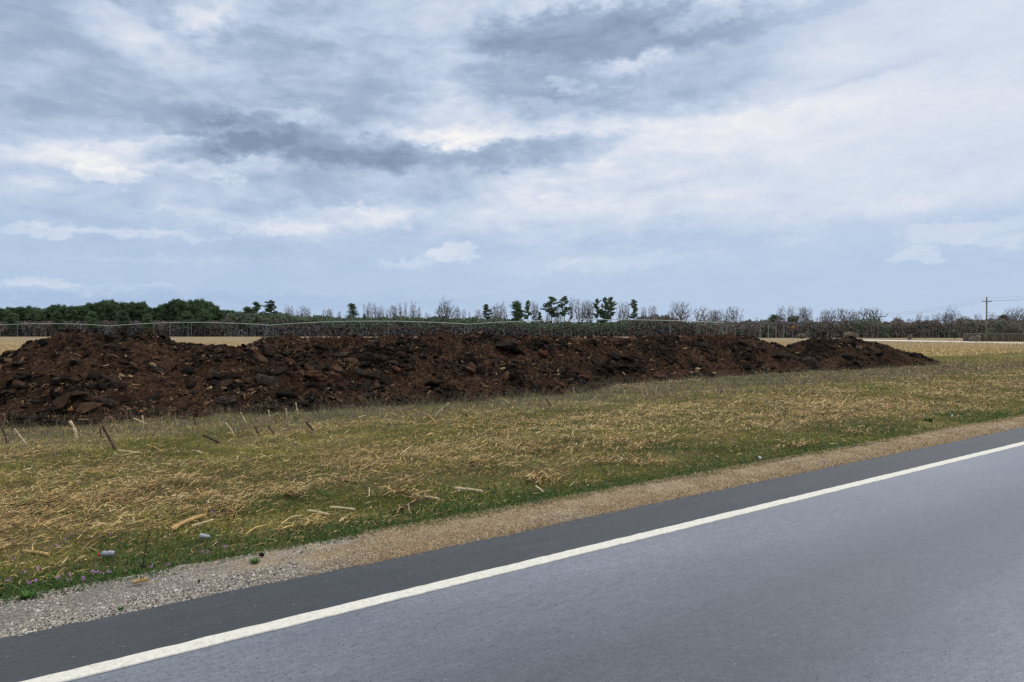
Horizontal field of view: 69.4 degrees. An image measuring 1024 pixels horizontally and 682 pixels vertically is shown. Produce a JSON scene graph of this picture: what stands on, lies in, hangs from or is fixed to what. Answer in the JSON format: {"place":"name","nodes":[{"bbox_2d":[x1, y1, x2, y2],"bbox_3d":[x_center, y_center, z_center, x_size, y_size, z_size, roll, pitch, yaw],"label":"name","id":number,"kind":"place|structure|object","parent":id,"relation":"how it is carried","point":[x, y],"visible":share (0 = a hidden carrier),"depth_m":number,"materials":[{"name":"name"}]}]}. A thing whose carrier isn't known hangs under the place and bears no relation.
{"place":"outdoors","nodes":[
{"label":"outdoors","id":0,"kind":"place"},
{"bbox_2d":[3,309,887,338],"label":"irrigation pivot","id":1,"kind":"object","parent":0,"point":[876,317],"visible":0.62,"depth_m":153.61,"materials":[{"name":"metal"}]},
{"bbox_2d":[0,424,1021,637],"bbox_3d":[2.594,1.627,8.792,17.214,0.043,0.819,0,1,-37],"label":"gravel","id":2,"kind":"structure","parent":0,"point":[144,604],"depth_m":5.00,"materials":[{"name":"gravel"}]},
{"bbox_2d":[0,427,1023,681],"bbox_3d":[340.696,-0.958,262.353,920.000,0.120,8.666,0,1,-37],"label":"road","id":3,"kind":"structure","parent":0,"point":[914,577],"depth_m":4.60,"materials":[{"name":"asphalt"}]},
{"bbox_2d":[21,442,1023,681],"bbox_3d":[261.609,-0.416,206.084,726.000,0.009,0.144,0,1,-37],"label":"painted edge line","id":4,"kind":"object","parent":3,"relation":"on","point":[121,662],"visible":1,"depth_m":4.83,"materials":[{"name":"paint"}]},
{"bbox_2d":[0,334,1023,600],"bbox_3d":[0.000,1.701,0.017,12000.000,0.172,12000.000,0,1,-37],"label":"field","id":5,"kind":"structure","parent":0,"point":[78,466],"depth_m":10.45,"materials":[{"name":"plant"}]},
{"bbox_2d":[0,307,11,320],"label":"pine tree","id":6,"kind":"object","parent":5,"relation":"on","point":[7,310],"visible":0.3,"depth_m":393.28,"materials":[{"name":"green plant"}]},
{"bbox_2d":[2,313,20,336],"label":"pine tree","id":7,"kind":"object","parent":5,"relation":"on","point":[11,318],"visible":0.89,"depth_m":383.10,"materials":[{"name":"green plant"}]},
{"bbox_2d":[14,306,26,323],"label":"pine tree","id":8,"kind":"object","parent":5,"relation":"on","point":[18,309],"visible":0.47,"depth_m":397.16,"materials":[{"name":"green plant"}]},
{"bbox_2d":[23,306,32,336],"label":"pine tree","id":9,"kind":"object","parent":5,"relation":"on","point":[27,309],"visible":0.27,"depth_m":400.39,"materials":[{"name":"green plant"}]},
{"bbox_2d":[18,589,40,598],"bbox_3d":[-3.120,1.635,4.775,0.140,0.052,0.139,0,1,0],"label":"weed","id":10,"kind":"object","parent":5,"relation":"on","point":[26,595],"visible":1,"depth_m":4.78,"materials":[{"name":"green plant"}]},
{"bbox_2d":[25,307,37,327],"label":"pine tree","id":11,"kind":"object","parent":5,"relation":"on","point":[30,316],"visible":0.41,"depth_m":394.54,"materials":[{"name":"green plant"}]},
{"bbox_2d":[22,550,49,555],"bbox_3d":[-3.640,1.636,5.661,0.286,0.063,0.034,0,1,20],"label":"corn stalk","id":12,"kind":"object","parent":5,"relation":"on","point":[39,552],"visible":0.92,"depth_m":5.65,"materials":[{"name":"plant"}]},
{"bbox_2d":[34,308,48,336],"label":"pine tree","id":13,"kind":"object","parent":5,"relation":"on","point":[38,314],"visible":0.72,"depth_m":392.55,"materials":[{"name":"green plant"}]},
{"bbox_2d":[50,312,66,334],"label":"pine tree","id":14,"kind":"object","parent":5,"relation":"on","point":[56,317],"visible":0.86,"depth_m":383.44,"materials":[{"name":"green plant"}]},
{"bbox_2d":[59,306,66,329],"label":"pine tree","id":15,"kind":"object","parent":5,"relation":"on","point":[62,312],"visible":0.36,"depth_m":395.68,"materials":[{"name":"green plant"}]},
{"bbox_2d":[64,305,78,325],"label":"pine tree","id":16,"kind":"object","parent":5,"relation":"on","point":[68,314],"visible":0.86,"depth_m":392.07,"materials":[{"name":"green plant"}]},
{"bbox_2d":[69,420,85,439],"bbox_3d":[-7.011,1.440,11.912,0.309,0.318,0.074,0,1,12],"label":"corn stalk","id":17,"kind":"object","parent":5,"relation":"on","point":[76,433],"visible":0.9,"depth_m":11.91,"materials":[{"name":"plant"}]},
{"bbox_2d":[78,303,89,319],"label":"pine tree","id":18,"kind":"object","parent":5,"relation":"on","point":[84,312],"visible":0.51,"depth_m":394.17,"materials":[{"name":"green plant"}]},
{"bbox_2d":[82,304,97,329],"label":"pine tree","id":19,"kind":"object","parent":5,"relation":"on","point":[91,306],"visible":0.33,"depth_m":392.16,"materials":[{"name":"green plant"}]},
{"bbox_2d":[83,311,101,331],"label":"pine tree","id":20,"kind":"object","parent":5,"relation":"on","point":[92,320],"visible":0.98,"depth_m":383.17,"materials":[{"name":"green plant"}]},
{"bbox_2d":[94,301,109,329],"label":"pine tree","id":21,"kind":"object","parent":5,"relation":"on","point":[102,309],"visible":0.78,"depth_m":392.13,"materials":[{"name":"green plant"}]},
{"bbox_2d":[97,550,114,556],"bbox_3d":[-3.075,1.611,5.605,0.117,0.049,0.047,0,1,-12],"label":"plastic bottle","id":22,"kind":"object","parent":5,"relation":"on","point":[104,553],"visible":1,"depth_m":5.59,"materials":[{"name":"plastic"}]},
{"bbox_2d":[0,329,217,428],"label":"soil heap","id":23,"kind":"object","parent":5,"relation":"on","point":[95,370],"visible":0.73,"depth_m":15.35,"materials":[{"name":"soil"}]},
{"bbox_2d":[97,396,114,406],"bbox_3d":[-7.859,1.177,14.324,0.306,0.202,0.288,0,1,-16],"label":"soil slab","id":24,"kind":"object","parent":23,"relation":"on","point":[107,402],"depth_m":14.24,"materials":[{"name":"soil"}]},
{"bbox_2d":[108,344,127,350],"bbox_3d":[-8.894,0.162,16.679,0.371,0.180,0.236,0,1,-17],"label":"soil slab","id":25,"kind":"object","parent":23,"relation":"on","point":[119,347],"depth_m":16.61,"materials":[{"name":"soil"}]},
{"bbox_2d":[109,380,127,388],"bbox_3d":[-7.997,0.881,15.011,0.384,0.180,0.219,0,1,-8],"label":"soil slab","id":26,"kind":"object","parent":23,"relation":"on","point":[115,384],"depth_m":14.95,"materials":[{"name":"soil"}]},
{"bbox_2d":[151,365,163,372],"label":"soil slab","id":27,"kind":"object","parent":23,"relation":"on","point":[154,369],"depth_m":16.40,"materials":[{"name":"soil"}]},
{"bbox_2d":[101,425,116,450],"bbox_3d":[-5.889,1.423,10.811,0.234,0.380,0.095,0,1,27],"label":"corn stalk","id":28,"kind":"object","parent":5,"relation":"on","point":[109,438],"visible":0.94,"depth_m":10.81,"materials":[{"name":"plant"}]},
{"bbox_2d":[104,299,114,320],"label":"pine tree","id":29,"kind":"object","parent":5,"relation":"on","point":[111,302],"visible":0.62,"depth_m":397.77,"materials":[{"name":"green plant"}]},
{"bbox_2d":[111,302,118,320],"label":"pine tree","id":30,"kind":"object","parent":5,"relation":"on","point":[116,304],"visible":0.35,"depth_m":396.95,"materials":[{"name":"green plant"}]},
{"bbox_2d":[114,301,128,320],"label":"pine tree","id":31,"kind":"object","parent":5,"relation":"on","point":[122,306],"visible":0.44,"depth_m":391.64,"materials":[{"name":"green plant"}]},
{"bbox_2d":[114,310,132,331],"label":"pine tree","id":32,"kind":"object","parent":5,"relation":"on","point":[124,318],"visible":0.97,"depth_m":383.17,"materials":[{"name":"green plant"}]},
{"bbox_2d":[132,302,145,320],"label":"pine tree","id":33,"kind":"object","parent":5,"relation":"on","point":[137,308],"visible":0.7,"depth_m":398.06,"materials":[{"name":"green plant"}]},
{"bbox_2d":[139,526,151,567],"bbox_3d":[-2.677,1.500,5.397,0.114,0.312,0.035,0,1,16],"label":"dead stem","id":34,"kind":"object","parent":5,"relation":"on","point":[143,565],"visible":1,"depth_m":5.40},
{"bbox_2d":[138,314,153,329],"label":"pine tree","id":35,"kind":"object","parent":5,"relation":"on","point":[146,318],"visible":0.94,"depth_m":383.08,"materials":[{"name":"green plant"}]},
{"bbox_2d":[153,305,166,323],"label":"pine tree","id":36,"kind":"object","parent":5,"relation":"on","point":[161,309],"visible":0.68,"depth_m":395.43,"materials":[{"name":"green plant"}]},
{"bbox_2d":[160,301,174,336],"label":"pine tree","id":37,"kind":"object","parent":5,"relation":"on","point":[168,305],"visible":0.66,"depth_m":396.82,"materials":[{"name":"green plant"}]},
{"bbox_2d":[168,298,178,331],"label":"pine tree","id":38,"kind":"object","parent":5,"relation":"on","point":[172,313],"visible":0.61,"depth_m":395.45,"materials":[{"name":"green plant"}]},
{"bbox_2d":[173,300,187,325],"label":"pine tree","id":39,"kind":"object","parent":5,"relation":"on","point":[181,309],"visible":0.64,"depth_m":391.02,"materials":[{"name":"green plant"}]},
{"bbox_2d":[176,311,194,336],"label":"pine tree","id":40,"kind":"object","parent":5,"relation":"on","point":[186,316],"visible":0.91,"depth_m":383.20,"materials":[{"name":"green plant"}]},
{"bbox_2d":[169,514,205,530],"bbox_3d":[-2.869,1.628,6.573,0.057,0.098,0.488,0,1,11],"label":"corn stalk","id":41,"kind":"object","parent":5,"relation":"on","point":[178,525],"visible":0.97,"depth_m":6.54,"materials":[{"name":"plant"}]},
{"bbox_2d":[184,300,196,333],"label":"pine tree","id":42,"kind":"object","parent":5,"relation":"on","point":[191,309],"visible":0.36,"depth_m":393.92,"materials":[{"name":"green plant"}]},
{"bbox_2d":[189,299,203,336],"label":"pine tree","id":43,"kind":"object","parent":5,"relation":"on","point":[197,302],"visible":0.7,"depth_m":391.12,"materials":[{"name":"green plant"}]},
{"bbox_2d":[195,298,207,336],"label":"pine tree","id":44,"kind":"object","parent":5,"relation":"on","point":[203,301],"visible":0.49,"depth_m":392.76,"materials":[{"name":"green plant"}]},
{"bbox_2d":[197,309,212,336],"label":"pine tree","id":45,"kind":"object","parent":5,"relation":"on","point":[205,318],"visible":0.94,"depth_m":383.00,"materials":[{"name":"green plant"}]},
{"bbox_2d":[206,302,218,327],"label":"pine tree","id":46,"kind":"object","parent":5,"relation":"on","point":[211,309],"visible":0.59,"depth_m":394.61,"materials":[{"name":"green plant"}]},
{"bbox_2d":[242,306,252,336],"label":"pine tree","id":47,"kind":"object","parent":5,"relation":"on","point":[247,309],"visible":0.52,"depth_m":394.94,"materials":[{"name":"green plant"}]},
{"bbox_2d":[247,302,264,336],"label":"pine tree","id":48,"kind":"object","parent":5,"relation":"on","point":[257,307],"visible":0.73,"depth_m":394.82,"materials":[{"name":"green plant"}]},
{"bbox_2d":[260,300,281,335],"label":"pine tree","id":49,"kind":"object","parent":5,"relation":"on","point":[270,308],"visible":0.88,"depth_m":395.68,"materials":[{"name":"green plant"}]},
{"bbox_2d":[234,334,364,354],"bbox_3d":[-6.637,0.735,23.107,9.383,1.937,5.730,0,1,-37],"label":"soil heap","id":50,"kind":"object","parent":5,"relation":"on","point":[314,345],"visible":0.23,"depth_m":22.62,"materials":[{"name":"soil"}]},
{"bbox_2d":[178,342,421,415],"bbox_3d":[-4.942,0.861,19.379,10.434,1.680,6.634,0,1,-37],"label":"soil heap","id":51,"kind":"object","parent":5,"relation":"on","point":[239,368],"visible":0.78,"depth_m":17.05,"materials":[{"name":"soil"}]},
{"bbox_2d":[214,396,237,404],"bbox_3d":[-6.004,1.252,15.459,0.455,0.201,0.339,0,1,21],"label":"soil slab","id":52,"kind":"object","parent":51,"relation":"on","point":[227,400],"depth_m":15.41,"materials":[{"name":"soil"}]},
{"bbox_2d":[254,373,279,386],"bbox_3d":[-5.511,0.883,16.625,0.539,0.312,0.345,0,1,-9],"label":"soil slab","id":53,"kind":"object","parent":51,"relation":"on","point":[266,380],"depth_m":16.57,"materials":[{"name":"soil"}]},
{"bbox_2d":[304,370,322,379],"bbox_3d":[-4.612,0.791,17.210,0.253,0.219,0.394,1,1,42],"label":"soil clod","id":54,"kind":"object","parent":51,"relation":"on","point":[315,374],"visible":1,"depth_m":17.14,"materials":[{"name":"soil"}]},
{"bbox_2d":[327,373,341,381],"bbox_3d":[-4.342,0.888,18.033,0.325,0.223,0.183,0,1,18],"label":"soil clod","id":55,"kind":"object","parent":51,"relation":"on","point":[336,377],"visible":0.89,"depth_m":17.96,"materials":[{"name":"soil"}]},
{"bbox_2d":[356,368,368,376],"bbox_3d":[-3.736,0.791,18.640,0.423,0.234,0.252,0,1,-38],"label":"soil slab","id":56,"kind":"object","parent":51,"relation":"on","point":[361,372],"depth_m":18.56,"materials":[{"name":"soil"}]},
{"bbox_2d":[343,303,359,334],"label":"pine tree","id":57,"kind":"object","parent":5,"relation":"on","point":[352,311],"visible":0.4,"depth_m":395.08,"materials":[{"name":"green plant"}]},
{"bbox_2d":[0,311,761,336],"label":"woodland","id":58,"kind":"object","parent":5,"relation":"on","point":[642,326],"visible":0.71,"depth_m":388.32,"materials":[{"name":"plant"}]},
{"bbox_2d":[394,499,419,512],"bbox_3d":[-1.037,1.600,7.214,0.083,0.038,0.488,0,1,22],"label":"corn stalk","id":59,"kind":"object","parent":5,"relation":"on","point":[405,505],"visible":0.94,"depth_m":7.18,"materials":[{"name":"plant"}]},
{"bbox_2d":[435,295,460,331],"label":"bare tree","id":60,"kind":"object","parent":5,"relation":"on","point":[444,311],"visible":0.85,"depth_m":392.56,"materials":[{"name":"grey plant"}]},
{"bbox_2d":[323,331,607,405],"bbox_3d":[-2.221,0.672,22.498,12.755,1.997,8.714,0,1,-37],"label":"soil heap","id":61,"kind":"object","parent":5,"relation":"on","point":[436,360],"visible":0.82,"depth_m":20.40,"materials":[{"name":"soil"}]},
{"bbox_2d":[495,339,517,350],"bbox_3d":[-0.157,0.139,22.889,0.724,0.372,0.584,0,1,4],"label":"soil slab","id":62,"kind":"object","parent":61,"relation":"on","point":[506,345],"depth_m":22.70,"materials":[{"name":"soil"}]},
{"bbox_2d":[454,487,482,492],"bbox_3d":[-0.466,1.605,7.921,0.363,0.064,0.056,0,1,33],"label":"corn stalk","id":63,"kind":"object","parent":5,"relation":"on","point":[469,489],"visible":0.91,"depth_m":7.91,"materials":[{"name":"plant"}]},
{"bbox_2d":[482,304,492,319],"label":"pine tree","id":64,"kind":"object","parent":5,"relation":"on","point":[485,308],"visible":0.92,"depth_m":394.97,"materials":[{"name":"green plant"}]},
{"bbox_2d":[494,301,507,334],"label":"bare tree","id":65,"kind":"object","parent":5,"relation":"on","point":[504,310],"visible":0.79,"depth_m":397.76,"materials":[{"name":"plant"}]},
{"bbox_2d":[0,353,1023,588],"bbox_3d":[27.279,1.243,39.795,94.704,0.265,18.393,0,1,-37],"label":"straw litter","id":66,"kind":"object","parent":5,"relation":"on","point":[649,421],"visible":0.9,"depth_m":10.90,"materials":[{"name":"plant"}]},
{"bbox_2d":[0,370,1023,606],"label":"green ground cover","id":67,"kind":"object","parent":5,"relation":"on","point":[49,583],"visible":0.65,"depth_m":7.09,"materials":[{"name":"green plant"}]},
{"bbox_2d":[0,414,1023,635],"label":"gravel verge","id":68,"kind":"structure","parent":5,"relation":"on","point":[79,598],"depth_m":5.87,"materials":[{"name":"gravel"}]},
{"bbox_2d":[0,341,1023,355],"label":"corn stubble","id":69,"kind":"object","parent":5,"relation":"on","point":[997,348],"visible":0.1,"depth_m":91.61,"materials":[{"name":"plant"}]},
{"bbox_2d":[509,300,524,324],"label":"pine tree","id":70,"kind":"object","parent":5,"relation":"on","point":[517,313],"visible":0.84,"depth_m":394.74,"materials":[{"name":"green plant"}]},
{"bbox_2d":[523,300,532,318],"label":"pine tree","id":71,"kind":"object","parent":5,"relation":"on","point":[527,308],"visible":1,"depth_m":395.46,"materials":[{"name":"green plant"}]},
{"bbox_2d":[540,296,560,321],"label":"pine tree","id":72,"kind":"object","parent":5,"relation":"on","point":[550,309],"visible":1,"depth_m":394.62,"materials":[{"name":"green plant"}]},
{"bbox_2d":[558,296,571,332],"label":"pine tree","id":73,"kind":"object","parent":5,"relation":"on","point":[563,313],"visible":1,"depth_m":395.12,"materials":[{"name":"green plant"}]},
{"bbox_2d":[568,297,574,336],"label":"bare tree","id":74,"kind":"object","parent":5,"relation":"on","point":[571,315],"visible":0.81,"depth_m":404.61,"materials":[{"name":"plant"}]},
{"bbox_2d":[574,299,582,321],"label":"bare tree","id":75,"kind":"object","parent":5,"relation":"on","point":[577,316],"visible":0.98,"depth_m":399.83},
{"bbox_2d":[460,330,709,383],"bbox_3d":[0.603,0.633,25.779,20.411,2.014,6.374,0,1,-37],"label":"soil heap","id":76,"kind":"object","parent":5,"relation":"on","point":[582,352],"visible":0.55,"depth_m":25.80,"materials":[{"name":"soil"}]},
{"bbox_2d":[608,352,621,358],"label":"soil slab","id":77,"kind":"object","parent":76,"relation":"on","point":[616,355],"depth_m":26.46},
{"bbox_2d":[580,300,590,322],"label":"bare tree","id":78,"kind":"object","parent":5,"relation":"on","point":[585,311],"visible":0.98,"depth_m":400.42,"materials":[{"name":"plant"}]},
{"bbox_2d":[591,298,601,336],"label":"pine tree","id":79,"kind":"object","parent":5,"relation":"on","point":[597,301],"visible":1,"depth_m":394.97,"materials":[{"name":"green plant"}]},
{"bbox_2d":[600,297,609,321],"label":"pine tree","id":80,"kind":"object","parent":5,"relation":"on","point":[605,301],"visible":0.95,"depth_m":395.22,"materials":[{"name":"green plant"}]},
{"bbox_2d":[598,311,613,335],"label":"pine tree","id":81,"kind":"object","parent":5,"relation":"on","point":[603,316],"visible":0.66,"depth_m":394.63,"materials":[{"name":"green plant"}]},
{"bbox_2d":[586,335,627,342],"bbox_3d":[7.074,0.622,38.212,12.715,1.904,5.800,0,1,-37],"label":"soil heap","id":82,"kind":"object","parent":5,"relation":"on","point":[613,339],"visible":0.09,"depth_m":35.75,"materials":[{"name":"soil"}]},
{"bbox_2d":[603,297,617,336],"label":"pine tree","id":83,"kind":"object","parent":5,"relation":"on","point":[611,306],"visible":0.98,"depth_m":394.56,"materials":[{"name":"green plant"}]},
{"bbox_2d":[628,299,638,335],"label":"pine tree","id":84,"kind":"object","parent":5,"relation":"on","point":[635,308],"visible":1,"depth_m":395.27,"materials":[{"name":"green plant"}]},
{"bbox_2d":[666,302,694,335],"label":"bare tree","id":85,"kind":"object","parent":5,"relation":"on","point":[678,313],"visible":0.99,"depth_m":379.64,"materials":[{"name":"grey plant"}]},
{"bbox_2d":[693,306,710,322],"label":"bare tree","id":86,"kind":"object","parent":5,"relation":"on","point":[702,316],"visible":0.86,"depth_m":368.55,"materials":[{"name":"plant"}]},
{"bbox_2d":[708,310,718,321],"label":"bare tree","id":87,"kind":"object","parent":5,"relation":"on","point":[711,318],"visible":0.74,"depth_m":369.63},
{"bbox_2d":[615,333,817,377],"bbox_3d":[8.323,0.611,32.070,19.486,2.007,5.868,0,1,-37],"label":"soil heap","id":88,"kind":"object","parent":5,"relation":"on","point":[725,353],"visible":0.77,"depth_m":30.67,"materials":[{"name":"soil"}]},
{"bbox_2d":[692,341,706,347],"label":"soil slab","id":89,"kind":"structure","parent":88,"relation":"on","point":[698,344],"depth_m":30.93,"materials":[{"name":"soil"}]},
{"bbox_2d":[723,306,743,322],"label":"bare tree","id":90,"kind":"object","parent":5,"relation":"on","point":[733,317],"visible":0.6,"depth_m":368.36,"materials":[{"name":"grey plant"}]},
{"bbox_2d":[774,306,786,321],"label":"bare tree","id":91,"kind":"object","parent":5,"relation":"on","point":[783,319],"visible":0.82,"depth_m":288.72,"materials":[{"name":"plant"}]},
{"bbox_2d":[796,306,808,322],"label":"bare tree","id":92,"kind":"object","parent":5,"relation":"on","point":[800,314],"visible":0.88,"depth_m":288.74,"materials":[{"name":"plant"}]},
{"bbox_2d":[835,308,849,322],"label":"bare tree","id":93,"kind":"object","parent":5,"relation":"on","point":[841,315],"visible":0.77,"depth_m":291.45,"materials":[{"name":"plant"}]},
{"bbox_2d":[843,331,858,337],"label":"bush","id":94,"kind":"object","parent":5,"relation":"on","point":[848,334],"visible":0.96,"depth_m":239.01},
{"bbox_2d":[696,317,1023,337],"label":"scrub","id":95,"kind":"object","parent":5,"relation":"on","point":[898,328],"visible":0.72,"depth_m":281.26,"materials":[{"name":"plant"}]},
{"bbox_2d":[785,336,942,370],"bbox_3d":[17.688,0.622,39.730,18.015,1.781,7.261,0,1,-37],"label":"soil heap","id":96,"kind":"object","parent":5,"relation":"on","point":[864,356],"visible":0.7,"depth_m":36.61,"materials":[{"name":"soil"}]},
{"bbox_2d":[801,356,820,367],"bbox_3d":[13.553,0.962,33.618,0.948,0.559,0.599,0,1,-2],"label":"soil slab","id":97,"kind":"object","parent":96,"relation":"on","point":[813,361],"depth_m":33.43,"materials":[{"name":"soil"}]},
{"bbox_2d":[838,354,852,359],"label":"soil slab","id":98,"kind":"structure","parent":96,"relation":"on","point":[847,356],"depth_m":35.10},
{"bbox_2d":[856,308,885,337],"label":"bare tree","id":99,"kind":"object","parent":5,"relation":"on","point":[867,313],"visible":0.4,"depth_m":297.45,"materials":[{"name":"grey plant"}]},
{"bbox_2d":[877,324,889,337],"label":"bush","id":100,"kind":"object","parent":5,"relation":"on","point":[882,333],"visible":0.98,"depth_m":270.00,"materials":[{"name":"plant"}]},
{"bbox_2d":[868,340,1022,343],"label":"side lane","id":101,"kind":"structure","parent":5,"relation":"on","point":[940,341],"depth_m":153.84,"materials":[{"name":"asphalt"}]},
{"bbox_2d":[941,309,961,324],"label":"bare tree","id":102,"kind":"object","parent":5,"relation":"on","point":[952,317],"visible":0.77,"depth_m":291.05,"materials":[{"name":"grey plant"}]},
{"bbox_2d":[888,350,1023,368],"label":"field grass","id":103,"kind":"structure","parent":5,"relation":"on","point":[993,354],"depth_m":51.97,"materials":[{"name":"plant"}]},
{"bbox_2d":[902,349,1023,356],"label":"straw","id":104,"kind":"object","parent":5,"relation":"on","point":[962,353],"visible":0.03,"depth_m":64.20,"materials":[{"name":"plant"}]},
{"bbox_2d":[962,333,1023,341],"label":"brush fence","id":105,"kind":"object","parent":5,"relation":"on","point":[1003,337],"visible":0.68,"depth_m":155.24,"materials":[{"name":"brown wood"}]},
{"bbox_2d":[988,321,1023,332],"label":"bush","id":106,"kind":"object","parent":5,"relation":"on","point":[1009,328],"visible":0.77,"depth_m":259.98,"materials":[{"name":"plant"}]},
{"bbox_2d":[1001,307,1023,324],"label":"bare tree","id":107,"kind":"object","parent":5,"relation":"on","point":[1014,316],"visible":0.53,"depth_m":289.96,"materials":[{"name":"grey plant"}]},
{"bbox_2d":[0,0,1023,333],"label":"sky","id":108,"kind":"structure","parent":0,"point":[757,157],"materials":[{"name":"blue"}]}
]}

